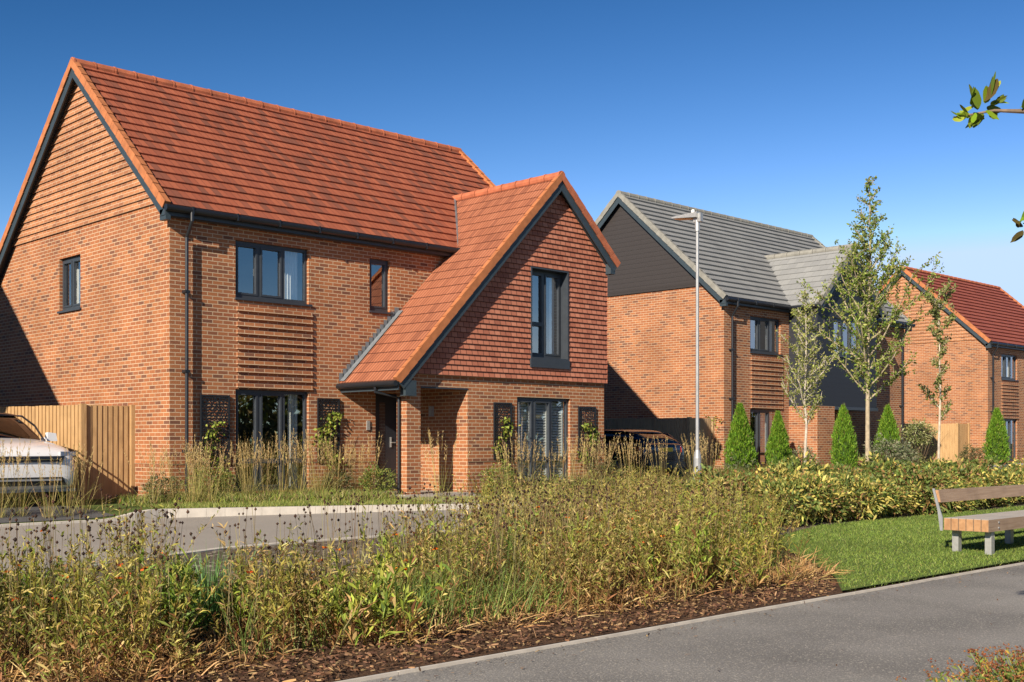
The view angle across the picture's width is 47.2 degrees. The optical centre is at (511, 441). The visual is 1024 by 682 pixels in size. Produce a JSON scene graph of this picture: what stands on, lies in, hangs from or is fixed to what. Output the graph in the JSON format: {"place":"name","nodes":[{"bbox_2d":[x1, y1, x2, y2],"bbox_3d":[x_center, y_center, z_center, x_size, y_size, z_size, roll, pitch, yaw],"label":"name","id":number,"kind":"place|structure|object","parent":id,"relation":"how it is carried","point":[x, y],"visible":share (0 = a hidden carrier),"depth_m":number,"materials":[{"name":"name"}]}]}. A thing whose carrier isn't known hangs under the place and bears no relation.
{"place":"outdoors","nodes":[
{"label":"outdoors","id":0,"kind":"place"},
{"bbox_2d":[0,500,113,522],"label":"driveway","id":1,"kind":"structure","parent":0,"point":[34,509],"depth_m":18.61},
{"bbox_2d":[0,438,37,516],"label":"feather reed clump","id":2,"kind":"object","parent":1,"relation":"on","point":[3,509],"visible":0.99,"depth_m":17.89,"materials":[{"name":"beige plant"}]},
{"bbox_2d":[0,437,52,515],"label":"feather reed clump","id":3,"kind":"object","parent":1,"relation":"on","point":[23,502],"visible":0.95,"depth_m":18.12,"materials":[{"name":"beige plant"}]},
{"bbox_2d":[0,413,75,503],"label":"parked car","id":4,"kind":"object","parent":1,"relation":"on","point":[13,427],"visible":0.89,"depth_m":19.66,"materials":[{"name":"white"}]},
{"bbox_2d":[24,455,73,517],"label":"feather reed clump","id":5,"kind":"object","parent":1,"relation":"on","point":[51,512],"visible":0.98,"depth_m":18.15,"materials":[{"name":"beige plant"}]},
{"bbox_2d":[30,441,93,515],"bbox_3d":[-6.923,0.574,18.424,1.374,1.194,0.982,0,0,24],"label":"feather reed clump","id":6,"kind":"object","parent":1,"relation":"on","point":[74,471],"visible":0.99,"depth_m":18.49,"materials":[{"name":"beige plant"}]},
{"bbox_2d":[67,444,128,512],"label":"feather reed clump","id":7,"kind":"object","parent":1,"relation":"on","point":[81,501],"visible":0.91,"depth_m":18.79,"materials":[{"name":"beige plant"}]},
{"bbox_2d":[397,493,514,502],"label":"porch path","id":8,"kind":"structure","parent":0,"point":[425,496],"depth_m":23.20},
{"bbox_2d":[0,468,1000,572],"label":"road","id":9,"kind":"structure","parent":0,"point":[267,525],"depth_m":16.45,"materials":[{"name":"asphalt"}]},
{"bbox_2d":[2,528,472,574],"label":"kerb","id":10,"kind":"structure","parent":9,"relation":"on","point":[233,547],"depth_m":13.87,"materials":[{"name":"concrete"}]},
{"bbox_2d":[0,463,1023,526],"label":"kerb","id":11,"kind":"structure","parent":9,"relation":"on","point":[211,512],"depth_m":19.82,"materials":[{"name":"concrete"}]},
{"bbox_2d":[0,501,1023,681],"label":"planting bed","id":12,"kind":"object","parent":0,"point":[212,558],"visible":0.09,"depth_m":13.19,"materials":[{"name":"soil"}]},
{"bbox_2d":[1,542,1023,681],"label":"mulch strip","id":13,"kind":"object","parent":12,"relation":"on","point":[449,657],"visible":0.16,"depth_m":8.11,"materials":[{"name":"wood"}]},
{"bbox_2d":[116,531,279,631],"bbox_3d":[-2.215,1.006,8.467,1.334,0.710,1.609,0,0,-3],"label":"rush clump","id":14,"kind":"object","parent":13,"relation":"on","point":[214,606],"visible":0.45,"depth_m":8.42,"materials":[{"name":"green plant"}]},
{"bbox_2d":[5,506,756,651],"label":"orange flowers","id":15,"kind":"object","parent":13,"relation":"on","point":[251,571],"visible":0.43,"depth_m":8.79,"materials":[{"name":"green plant"}]},
{"bbox_2d":[0,480,779,650],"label":"bright perennials","id":16,"kind":"object","parent":13,"relation":"on","point":[359,613],"visible":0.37,"depth_m":8.14,"materials":[{"name":"green plant"}]},
{"bbox_2d":[0,467,795,679],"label":"seedheads","id":17,"kind":"object","parent":13,"relation":"on","point":[159,557],"visible":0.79,"depth_m":9.37,"materials":[{"name":"plant"}]},
{"bbox_2d":[0,499,807,660],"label":"border grass","id":18,"kind":"structure","parent":13,"relation":"on","point":[508,600],"depth_m":9.07,"materials":[{"name":"green plant"}]},
{"bbox_2d":[0,462,818,681],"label":"border perennials","id":19,"kind":"object","parent":13,"relation":"on","point":[591,580],"visible":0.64,"depth_m":8.79,"materials":[{"name":"green plant"}]},
{"bbox_2d":[0,555,835,681],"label":"bark mulch","id":20,"kind":"object","parent":13,"relation":"on","point":[643,616],"visible":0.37,"depth_m":8.20,"materials":[{"name":"wood"}]},
{"bbox_2d":[0,548,851,681],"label":"dry straw","id":21,"kind":"object","parent":13,"relation":"on","point":[201,659],"visible":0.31,"depth_m":8.12,"materials":[{"name":"plant"}]},
{"bbox_2d":[452,463,791,599],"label":"golden perennials","id":22,"kind":"object","parent":13,"relation":"on","point":[665,519],"visible":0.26,"depth_m":12.63,"materials":[{"name":"green plant"}]},
{"bbox_2d":[674,463,752,508],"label":"shrub","id":23,"kind":"object","parent":12,"relation":"on","point":[701,471],"visible":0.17,"depth_m":18.21,"materials":[{"name":"green plant"}]},
{"bbox_2d":[709,468,779,518],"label":"shrub","id":24,"kind":"object","parent":12,"relation":"on","point":[750,478],"visible":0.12,"depth_m":18.55,"materials":[{"name":"green plant"}]},
{"bbox_2d":[745,461,818,520],"bbox_3d":[4.407,0.832,19.251,1.377,1.092,1.429,0,0,-13],"label":"shrub","id":25,"kind":"object","parent":12,"relation":"on","point":[778,468],"visible":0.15,"depth_m":19.07,"materials":[{"name":"green plant"}]},
{"bbox_2d":[748,469,821,527],"bbox_3d":[4.138,0.929,18.035,1.081,1.056,1.059,0,0,-2],"label":"shrub","id":26,"kind":"object","parent":12,"relation":"on","point":[797,492],"visible":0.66,"depth_m":17.91,"materials":[{"name":"green plant"}]},
{"bbox_2d":[753,446,825,488],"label":"shrub","id":27,"kind":"object","parent":12,"relation":"on","point":[795,463],"visible":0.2,"depth_m":21.17,"materials":[{"name":"green plant"}]},
{"bbox_2d":[770,467,846,523],"bbox_3d":[4.694,0.880,18.615,1.224,1.011,1.180,0,0,17],"label":"shrub","id":28,"kind":"object","parent":12,"relation":"on","point":[819,487],"visible":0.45,"depth_m":18.51,"materials":[{"name":"green plant"}]},
{"bbox_2d":[775,289,843,469],"bbox_3d":[5.808,-0.831,23.008,1.338,4.353,1.148,0,0,-24],"label":"birch tree","id":29,"kind":"object","parent":12,"relation":"on","point":[812,371],"visible":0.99,"depth_m":22.97,"materials":[{"name":"green plant"}]},
{"bbox_2d":[808,486,856,522],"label":"shrub","id":30,"kind":"object","parent":12,"relation":"on","point":[836,510],"visible":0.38,"depth_m":18.90,"materials":[{"name":"green plant"}]},
{"bbox_2d":[829,471,897,521],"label":"shrub","id":31,"kind":"object","parent":12,"relation":"on","point":[863,512],"visible":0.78,"depth_m":19.34,"materials":[{"name":"green plant"}]},
{"bbox_2d":[792,176,944,463],"bbox_3d":[7.153,-2.001,23.629,2.963,6.722,2.522,0,0,21],"label":"young tree","id":32,"kind":"object","parent":12,"relation":"on","point":[868,267],"visible":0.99,"depth_m":23.53,"materials":[{"name":"green plant"}]},
{"bbox_2d":[842,469,906,518],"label":"shrub","id":33,"kind":"object","parent":12,"relation":"on","point":[892,495],"visible":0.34,"depth_m":19.89,"materials":[{"name":"green plant"}]},
{"bbox_2d":[856,447,915,476],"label":"shrub","id":34,"kind":"object","parent":12,"relation":"on","point":[888,463],"visible":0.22,"depth_m":23.38,"materials":[{"name":"green plant"}]},
{"bbox_2d":[864,468,921,510],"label":"shrub","id":35,"kind":"object","parent":12,"relation":"on","point":[886,474],"visible":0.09,"depth_m":21.69,"materials":[{"name":"green plant"}]},
{"bbox_2d":[871,480,924,516],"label":"shrub","id":36,"kind":"object","parent":12,"relation":"on","point":[911,498],"visible":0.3,"depth_m":20.43,"materials":[{"name":"green plant"}]},
{"bbox_2d":[888,461,957,515],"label":"shrub","id":37,"kind":"object","parent":12,"relation":"on","point":[918,475],"visible":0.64,"depth_m":20.78,"materials":[{"name":"green plant"}]},
{"bbox_2d":[918,278,957,459],"bbox_3d":[9.415,-1.145,25.887,0.887,4.971,1.038,0,0,13],"label":"slender tree","id":38,"kind":"object","parent":12,"relation":"on","point":[935,309],"visible":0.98,"depth_m":25.96,"materials":[{"name":"green plant"}]},
{"bbox_2d":[913,474,964,513],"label":"shrub","id":39,"kind":"object","parent":12,"relation":"on","point":[953,502],"visible":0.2,"depth_m":21.33,"materials":[{"name":"green plant"}]},
{"bbox_2d":[915,453,966,477],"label":"shrub","id":40,"kind":"object","parent":12,"relation":"on","point":[937,464],"visible":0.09,"depth_m":25.06,"materials":[{"name":"green plant"}]},
{"bbox_2d":[926,481,983,511],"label":"shrub","id":41,"kind":"object","parent":12,"relation":"on","point":[966,505],"visible":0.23,"depth_m":21.80,"materials":[{"name":"green plant"}]},
{"bbox_2d":[928,460,998,484],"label":"shrub","id":42,"kind":"object","parent":12,"relation":"on","point":[965,472],"visible":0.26,"depth_m":23.67,"materials":[{"name":"green plant"}]},
{"bbox_2d":[952,476,992,509],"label":"shrub","id":43,"kind":"object","parent":12,"relation":"on","point":[968,484],"visible":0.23,"depth_m":22.55,"materials":[{"name":"green plant"}]},
{"bbox_2d":[954,455,1010,481],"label":"shrub","id":44,"kind":"object","parent":12,"relation":"on","point":[991,460],"visible":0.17,"depth_m":24.77,"materials":[{"name":"green plant"}]},
{"bbox_2d":[963,476,1019,507],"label":"shrub","id":45,"kind":"object","parent":12,"relation":"on","point":[994,500],"visible":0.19,"depth_m":23.07,"materials":[{"name":"green plant"}]},
{"bbox_2d":[974,464,1021,506],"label":"shrub","id":46,"kind":"object","parent":12,"relation":"on","point":[994,475],"visible":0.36,"depth_m":23.45,"materials":[{"name":"green plant"}]},
{"bbox_2d":[0,0,1023,305],"label":"sky","id":47,"kind":"structure","parent":0,"point":[778,113],"materials":[{"name":"blue"}]},
{"bbox_2d":[1,461,1023,523],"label":"front garden","id":48,"kind":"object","parent":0,"point":[97,506],"visible":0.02,"depth_m":20.23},
{"bbox_2d":[0,404,134,499],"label":"wooden fence","id":49,"kind":"object","parent":48,"relation":"on","point":[99,429],"visible":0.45,"depth_m":22.58,"materials":[{"name":"wood"}]},
{"bbox_2d":[121,443,178,504],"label":"feather reed clump","id":50,"kind":"object","parent":48,"relation":"on","point":[153,496],"visible":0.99,"depth_m":20.28,"materials":[{"name":"beige plant"}]},
{"bbox_2d":[140,469,183,501],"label":"garden shrub","id":51,"kind":"object","parent":48,"relation":"on","point":[174,479],"visible":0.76,"depth_m":20.79,"materials":[{"name":"green plant"}]},
{"bbox_2d":[159,450,199,501],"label":"feather reed clump","id":52,"kind":"object","parent":48,"relation":"on","point":[167,459],"visible":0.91,"depth_m":20.72,"materials":[{"name":"beige plant"}]},
{"bbox_2d":[167,434,226,502],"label":"feather reed clump","id":53,"kind":"object","parent":48,"relation":"on","point":[188,463],"visible":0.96,"depth_m":20.47,"materials":[{"name":"beige plant"}]},
{"bbox_2d":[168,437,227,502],"bbox_3d":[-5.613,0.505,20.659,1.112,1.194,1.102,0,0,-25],"label":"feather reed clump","id":54,"kind":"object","parent":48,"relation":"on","point":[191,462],"visible":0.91,"depth_m":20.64,"materials":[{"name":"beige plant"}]},
{"bbox_2d":[181,458,234,496],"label":"garden shrub","id":55,"kind":"object","parent":48,"relation":"on","point":[213,473],"visible":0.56,"depth_m":21.79,"materials":[{"name":"green plant"}]},
{"bbox_2d":[193,449,247,502],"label":"feather reed clump","id":56,"kind":"object","parent":48,"relation":"on","point":[212,480],"visible":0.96,"depth_m":20.56,"materials":[{"name":"beige plant"}]},
{"bbox_2d":[217,437,270,497],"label":"feather reed clump","id":57,"kind":"object","parent":48,"relation":"on","point":[243,479],"visible":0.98,"depth_m":21.57,"materials":[{"name":"beige plant"}]},
{"bbox_2d":[246,428,311,493],"bbox_3d":[-4.462,0.418,22.416,1.126,1.369,1.575,0,0,1],"label":"feather reed clump","id":58,"kind":"object","parent":48,"relation":"on","point":[281,483],"visible":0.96,"depth_m":22.51,"materials":[{"name":"beige plant"}]},
{"bbox_2d":[275,432,330,493],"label":"feather reed clump","id":59,"kind":"object","parent":48,"relation":"on","point":[302,478],"visible":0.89,"depth_m":22.81,"materials":[{"name":"beige plant"}]},
{"bbox_2d":[0,57,620,496],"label":"brick house","id":60,"kind":"structure","parent":48,"relation":"on","point":[180,263],"depth_m":24.99,"materials":[{"name":"orange brick"}]},
{"bbox_2d":[57,255,81,313],"bbox_3d":[-9.344,-3.361,25.117,0.325,1.172,1.130,0,0,-44],"label":"window","id":61,"kind":"structure","parent":60,"relation":"in","point":[74,261],"depth_m":25.12,"materials":[{"name":"grey plastic"}]},
{"bbox_2d":[200,421,229,484],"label":"climbing plant","id":62,"kind":"object","parent":60,"relation":"attached to","point":[214,435],"visible":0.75,"depth_m":22.49,"materials":[{"name":"green plant"}]},
{"bbox_2d":[235,389,306,491],"bbox_3d":[-4.905,-0.025,23.627,1.704,2.004,0.222,0,0,-44],"label":"window","id":63,"kind":"structure","parent":60,"relation":"in","point":[292,395],"depth_m":23.72,"materials":[{"name":"grey glass"}]},
{"bbox_2d":[235,240,311,306],"bbox_3d":[-4.854,-3.361,23.604,1.790,1.172,0.325,0,0,-44],"label":"window","id":64,"kind":"structure","parent":60,"relation":"in","point":[288,257],"depth_m":23.72,"materials":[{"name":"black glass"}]},
{"bbox_2d":[310,411,346,470],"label":"climbing plant","id":65,"kind":"object","parent":60,"relation":"attached to","point":[330,421],"visible":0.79,"depth_m":24.36,"materials":[{"name":"green plant"}]},
{"bbox_2d":[369,259,392,314],"bbox_3d":[-2.894,-3.361,25.446,0.630,1.172,0.225,0,0,-44],"label":"window","id":66,"kind":"structure","parent":60,"relation":"in","point":[373,309],"depth_m":25.56,"materials":[{"name":"grey plastic"}]},
{"bbox_2d":[376,394,396,489],"bbox_3d":[-2.573,0.005,25.762,1.110,2.090,0.102,0,0,-44],"label":"door","id":67,"kind":"structure","parent":60,"relation":"in","point":[386,406],"depth_m":25.62,"materials":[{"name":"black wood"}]},
{"bbox_2d":[488,417,520,480],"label":"climbing plant","id":68,"kind":"object","parent":60,"relation":"attached to","point":[507,427],"visible":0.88,"depth_m":25.51,"materials":[{"name":"green plant"}]},
{"bbox_2d":[517,397,567,485],"bbox_3d":[0.620,-0.005,26.591,1.714,1.964,0.192,0,0,-44],"label":"window","id":69,"kind":"structure","parent":60,"relation":"in","point":[531,403],"depth_m":26.69,"materials":[{"name":"grey glass"}]},
{"bbox_2d":[532,270,560,358],"bbox_3d":[0.653,-2.880,26.715,1.154,1.974,0.240,0,0,-44],"label":"window","id":70,"kind":"structure","parent":60,"relation":"in","point":[542,324],"depth_m":26.95,"materials":[{"name":"grey plastic"}]},
{"bbox_2d":[576,422,599,478],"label":"climbing plant","id":71,"kind":"object","parent":60,"relation":"attached to","point":[591,436],"visible":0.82,"depth_m":27.42,"materials":[{"name":"green plant"}]},
{"bbox_2d":[297,431,349,493],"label":"feather reed clump","id":72,"kind":"object","parent":48,"relation":"on","point":[309,445],"visible":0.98,"depth_m":22.86,"materials":[{"name":"beige plant"}]},
{"bbox_2d":[318,467,353,490],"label":"garden shrub","id":73,"kind":"object","parent":48,"relation":"on","point":[346,480],"visible":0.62,"depth_m":23.45,"materials":[{"name":"green plant"}]},
{"bbox_2d":[107,482,620,506],"bbox_3d":[-1.492,1.015,24.049,13.024,0.270,3.019,0,0,-31],"label":"garden ground cover","id":74,"kind":"object","parent":48,"relation":"on","point":[367,495],"visible":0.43,"depth_m":21.64,"materials":[{"name":"green plant"}]},
{"bbox_2d":[354,462,396,494],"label":"garden shrub","id":75,"kind":"object","parent":48,"relation":"on","point":[378,481],"visible":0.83,"depth_m":23.64,"materials":[{"name":"green plant"}]},
{"bbox_2d":[125,493,663,508],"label":"kerbside grass","id":76,"kind":"structure","parent":48,"relation":"on","point":[303,502],"depth_m":20.75,"materials":[{"name":"green plant"}]},
{"bbox_2d":[410,430,474,496],"bbox_3d":[-1.487,0.413,23.346,1.153,1.401,1.612,0,0,-41],"label":"feather reed clump","id":77,"kind":"object","parent":48,"relation":"on","point":[435,479],"visible":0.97,"depth_m":23.25,"materials":[{"name":"beige plant"}]},
{"bbox_2d":[477,460,517,493],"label":"garden shrub","id":78,"kind":"object","parent":48,"relation":"on","point":[498,480],"visible":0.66,"depth_m":24.68,"materials":[{"name":"green plant"}]},
{"bbox_2d":[493,433,540,488],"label":"feather reed clump","id":79,"kind":"object","parent":48,"relation":"on","point":[517,444],"visible":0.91,"depth_m":24.69,"materials":[{"name":"beige plant"}]},
{"bbox_2d":[541,434,593,486],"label":"feather reed clump","id":80,"kind":"object","parent":48,"relation":"on","point":[575,446],"visible":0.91,"depth_m":25.48,"materials":[{"name":"beige plant"}]},
{"bbox_2d":[586,457,625,480],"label":"garden shrub","id":81,"kind":"object","parent":48,"relation":"on","point":[613,465],"visible":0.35,"depth_m":26.92,"materials":[{"name":"green plant"}]},
{"bbox_2d":[604,417,714,476],"bbox_3d":[1.877,0.216,37.540,9.135,1.912,1.220,0,0,27],"label":"wooden fence","id":82,"kind":"object","parent":48,"relation":"on","point":[674,428],"visible":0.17,"depth_m":35.70,"materials":[{"name":"wood"}]},
{"bbox_2d":[671,209,702,481],"bbox_3d":[3.927,-1.990,26.194,0.280,6.345,0.760,0,0,-44],"label":"street lamp","id":83,"kind":"object","parent":48,"relation":"on","point":[696,217],"visible":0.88,"depth_m":25.98,"materials":[{"name":"metal"}]},
{"bbox_2d":[513,460,929,493],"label":"verge plants","id":84,"kind":"object","parent":48,"relation":"on","point":[719,471],"visible":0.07,"depth_m":27.06,"materials":[{"name":"green plant"}]},
{"bbox_2d":[723,402,758,469],"bbox_3d":[6.789,-0.035,34.903,1.051,2.392,1.092,-2,2,-33],"label":"conifer","id":85,"kind":"object","parent":48,"relation":"on","point":[739,442],"visible":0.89,"depth_m":34.67,"materials":[{"name":"green plant"}]},
{"bbox_2d":[595,190,914,470],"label":"brick house","id":86,"kind":"structure","parent":48,"relation":"on","point":[751,273],"depth_m":38.02,"materials":[{"name":"brick"}]},
{"bbox_2d":[750,409,778,467],"bbox_3d":[7.955,-0.025,37.468,1.704,2.004,0.222,0,0,-44],"label":"window","id":87,"kind":"structure","parent":86,"relation":"in","point":[763,417],"depth_m":37.59,"materials":[{"name":"grey glass"}]},
{"bbox_2d":[750,316,782,355],"bbox_3d":[8.005,-3.361,37.445,1.790,1.172,0.325,0,0,-44],"label":"window","id":88,"kind":"structure","parent":86,"relation":"in","point":[768,322],"depth_m":37.57,"materials":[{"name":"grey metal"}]},
{"bbox_2d":[833,318,861,358],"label":"window","id":89,"kind":"structure","parent":86,"relation":"in","point":[838,320],"depth_m":38.78,"materials":[{"name":"grey glass"}]},
{"bbox_2d":[764,409,792,467],"bbox_3d":[8.272,0.054,36.441,0.906,2.170,0.940,-2,1,-39],"label":"conifer","id":90,"kind":"object","parent":48,"relation":"on","point":[778,447],"visible":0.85,"depth_m":36.25,"materials":[{"name":"green plant"}]},
{"bbox_2d":[828,403,858,468],"bbox_3d":[10.548,-0.057,37.293,0.943,2.384,1.040,0,0,8],"label":"conifer","id":91,"kind":"object","parent":48,"relation":"on","point":[844,443],"visible":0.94,"depth_m":37.10,"materials":[{"name":"green plant"}]},
{"bbox_2d":[858,433,909,471],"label":"garden shrub","id":92,"kind":"object","parent":48,"relation":"on","point":[898,452],"visible":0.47,"depth_m":38.05,"materials":[{"name":"green plant"}]},
{"bbox_2d":[872,404,900,463],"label":"conifer","id":93,"kind":"object","parent":48,"relation":"on","point":[887,428],"visible":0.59,"depth_m":40.28,"materials":[{"name":"green plant"}]},
{"bbox_2d":[877,437,920,469],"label":"garden shrub","id":94,"kind":"object","parent":48,"relation":"on","point":[910,453],"visible":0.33,"depth_m":38.88,"materials":[{"name":"green plant"}]},
{"bbox_2d":[899,417,947,464],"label":"shrub","id":95,"kind":"object","parent":48,"relation":"on","point":[917,442],"visible":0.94,"depth_m":40.89,"materials":[{"name":"green plant"}]},
{"bbox_2d":[904,423,969,462],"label":"wooden fence","id":96,"kind":"object","parent":48,"relation":"on","point":[956,440],"visible":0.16,"depth_m":51.72,"materials":[{"name":"wood"}]},
{"bbox_2d":[879,266,1023,462],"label":"brick house","id":97,"kind":"structure","parent":48,"relation":"on","point":[983,376],"depth_m":53.54,"materials":[{"name":"orange brick"}]},
{"bbox_2d":[1001,354,1018,380],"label":"window","id":98,"kind":"structure","parent":97,"relation":"in","point":[1004,356],"depth_m":53.42,"materials":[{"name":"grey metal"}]},
{"bbox_2d":[957,443,988,464],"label":"garden shrub","id":99,"kind":"object","parent":48,"relation":"on","point":[970,455],"visible":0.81,"depth_m":46.88,"materials":[{"name":"green plant"}]},
{"bbox_2d":[982,407,1011,463],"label":"conifer","id":100,"kind":"object","parent":48,"relation":"on","point":[996,439],"visible":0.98,"depth_m":47.96,"materials":[{"name":"green plant"}]},
{"bbox_2d":[362,565,1023,681],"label":"path","id":101,"kind":"structure","parent":0,"point":[889,635],"depth_m":8.18,"materials":[{"name":"asphalt"}]},
{"bbox_2d":[336,562,1023,681],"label":"path edging","id":102,"kind":"object","parent":101,"relation":"on","point":[410,670],"visible":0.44,"depth_m":8.67,"materials":[{"name":"concrete"}]},
{"bbox_2d":[780,505,1023,590],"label":"lawn","id":103,"kind":"structure","parent":0,"point":[902,564],"depth_m":14.21,"materials":[{"name":"plant"}]},
{"bbox_2d":[932,484,1023,554],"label":"park bench","id":104,"kind":"object","parent":103,"relation":"on","point":[990,524],"visible":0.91,"depth_m":14.48,"materials":[{"name":"brown wood"}]},
{"label":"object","id":105,"kind":"structure","parent":0,"visible":0},
{"bbox_2d":[896,642,1023,681],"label":"flowering shrub","id":106,"kind":"object","parent":105,"relation":"on","point":[1005,673],"visible":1,"depth_m":5.77,"materials":[{"name":"green plant"}]},
{"bbox_2d":[951,72,1023,242],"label":"overhanging tree","id":107,"kind":"object","parent":105,"relation":"on","point":[991,111],"visible":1,"depth_m":5.59,"materials":[{"name":"green plant"}]},
{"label":"second driveway","id":108,"kind":"structure","parent":0,"visible":0},
{"bbox_2d":[604,429,684,478],"bbox_3d":[2.714,0.354,33.811,2.220,1.436,4.440,0,0,-44],"label":"parked car","id":109,"kind":"object","parent":108,"relation":"on","point":[672,456],"visible":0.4,"depth_m":32.27,"materials":[{"name":"black"}]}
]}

